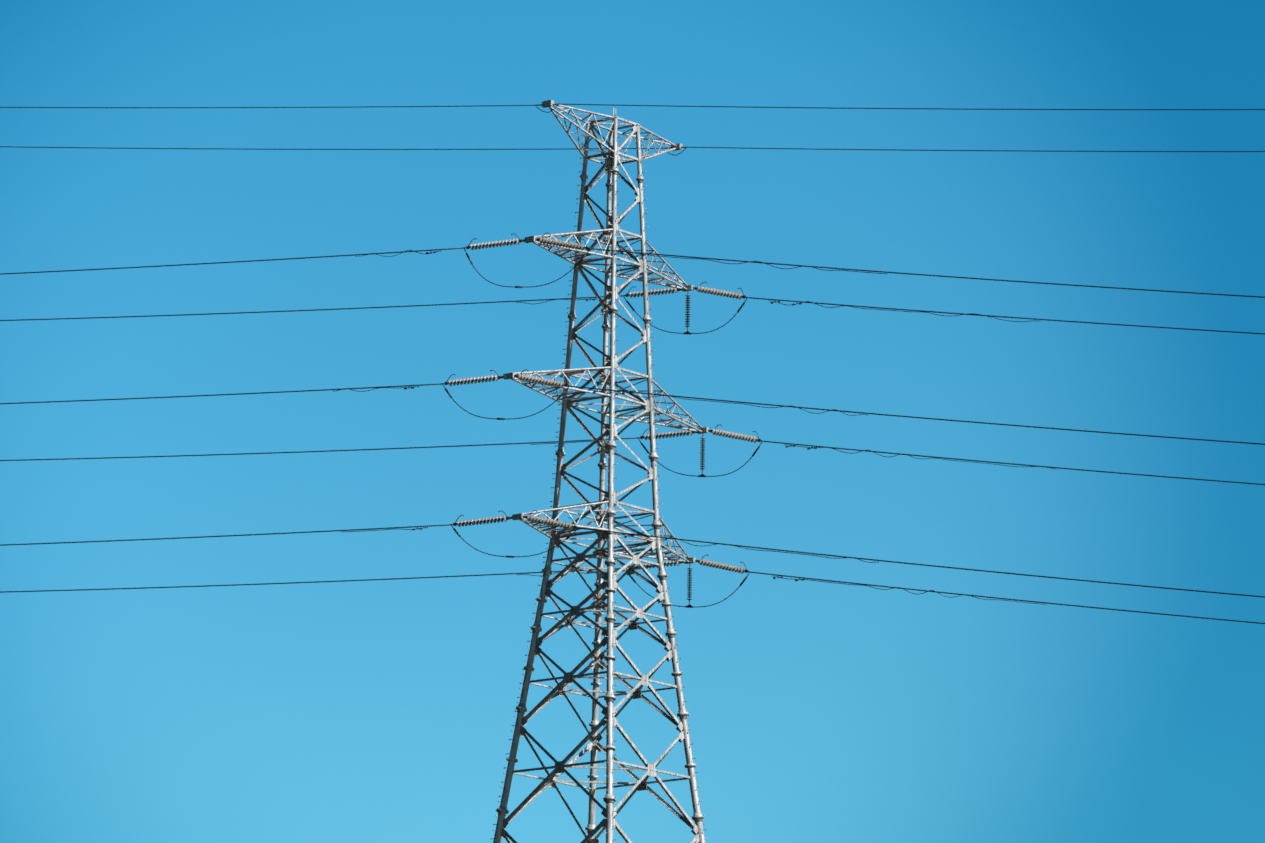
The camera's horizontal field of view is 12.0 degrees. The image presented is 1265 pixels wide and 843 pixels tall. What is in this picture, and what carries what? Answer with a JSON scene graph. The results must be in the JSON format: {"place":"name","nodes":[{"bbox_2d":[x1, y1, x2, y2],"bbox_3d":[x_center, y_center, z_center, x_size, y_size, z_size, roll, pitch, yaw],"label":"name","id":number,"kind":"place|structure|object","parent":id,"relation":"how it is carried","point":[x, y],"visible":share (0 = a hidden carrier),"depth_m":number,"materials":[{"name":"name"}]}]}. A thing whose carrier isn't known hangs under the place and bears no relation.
{"place":"outdoors","nodes":[
{"label":"outdoors","id":0,"kind":"place"},
{"bbox_2d":[0,0,1264,842],"label":"sky","id":1,"kind":"structure","parent":0,"point":[372,711],"materials":[{"name":"blue"}]},
{"bbox_3d":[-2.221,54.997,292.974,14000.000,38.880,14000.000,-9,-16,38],"label":"terrain","id":2,"kind":"structure","parent":0,"visible":0},
{"bbox_2d":[491,100,708,842],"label":"transmission tower","id":3,"kind":"structure","parent":2,"relation":"on","point":[609,812],"depth_m":304.03,"materials":[{"name":"metal"}]},
{"bbox_2d":[440,370,502,385],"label":"tension insulator","id":4,"kind":"object","parent":3,"relation":"attached to","point":[471,380],"visible":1,"depth_m":300.33,"materials":[{"name":"ceramic"}]},
{"bbox_2d":[449,511,511,526],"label":"tension insulator","id":5,"kind":"object","parent":3,"relation":"attached to","point":[469,522],"visible":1,"depth_m":299.51,"materials":[{"name":"ceramic"}]},
{"bbox_2d":[462,234,524,249],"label":"tension insulator","id":6,"kind":"object","parent":3,"relation":"attached to","point":[496,243],"visible":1,"depth_m":302.97,"materials":[{"name":"ceramic"}]},
{"bbox_2d":[514,369,570,387],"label":"tension insulator","id":7,"kind":"object","parent":3,"relation":"attached to","point":[539,380],"visible":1,"depth_m":298.30,"materials":[{"name":"ceramic"}]},
{"bbox_2d":[523,510,579,529],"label":"tension insulator","id":8,"kind":"object","parent":3,"relation":"attached to","point":[551,522],"visible":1,"depth_m":297.44,"materials":[{"name":"ceramic"}]},
{"bbox_2d":[535,233,591,250],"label":"tension insulator","id":9,"kind":"object","parent":3,"relation":"attached to","point":[560,243],"visible":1,"depth_m":300.93,"materials":[{"name":"ceramic"}]},
{"bbox_2d":[404,103,816,607],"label":"jumper loops","id":10,"kind":"object","parent":3,"relation":"attached to","point":[644,447],"visible":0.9,"depth_m":304.26,"materials":[{"name":"metal"}]},
{"bbox_2d":[621,282,681,297],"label":"tension insulator","id":11,"kind":"object","parent":3,"relation":"attached to","point":[655,292],"visible":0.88,"depth_m":312.44,"materials":[{"name":"ceramic"}]},
{"bbox_2d":[625,555,683,569],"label":"tension insulator","id":12,"kind":"object","parent":3,"relation":"attached to","point":[667,563],"visible":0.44,"depth_m":309.48,"materials":[{"name":"ceramic"}]},
{"bbox_2d":[636,427,696,439],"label":"tension insulator","id":13,"kind":"object","parent":3,"relation":"attached to","point":[673,434],"visible":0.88,"depth_m":311.91,"materials":[{"name":"ceramic"}]},
{"bbox_2d":[685,295,689,332],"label":"jumper support insulator","id":14,"kind":"object","parent":3,"relation":"hanging from","point":[687,309],"visible":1,"depth_m":311.31,"materials":[{"name":"ceramic"}]},
{"bbox_2d":[687,563,691,606],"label":"jumper support insulator","id":15,"kind":"object","parent":3,"relation":"hanging from","point":[689,584],"visible":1,"depth_m":308.60,"materials":[{"name":"ceramic"}]},
{"bbox_2d":[700,433,704,475],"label":"jumper support insulator","id":16,"kind":"object","parent":3,"relation":"hanging from","point":[702,454],"visible":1,"depth_m":310.78,"materials":[{"name":"ceramic"}]},
{"bbox_2d":[693,282,748,299],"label":"tension insulator","id":17,"kind":"object","parent":3,"relation":"attached to","point":[724,293],"visible":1,"depth_m":310.41,"materials":[{"name":"ceramic"}]},
{"bbox_2d":[695,555,750,573],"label":"tension insulator","id":18,"kind":"object","parent":3,"relation":"attached to","point":[716,565],"visible":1,"depth_m":307.71,"materials":[{"name":"ceramic"}]},
{"bbox_2d":[708,424,763,442],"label":"tension insulator","id":19,"kind":"object","parent":3,"relation":"attached to","point":[723,433],"visible":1,"depth_m":309.88,"materials":[{"name":"ceramic"}]},
{"bbox_2d":[0,104,1264,623],"bbox_3d":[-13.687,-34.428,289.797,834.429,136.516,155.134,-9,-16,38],"label":"conductors","id":20,"kind":"object","parent":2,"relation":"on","point":[662,394],"visible":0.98,"depth_m":302.67,"materials":[{"name":"metal"}]}
]}

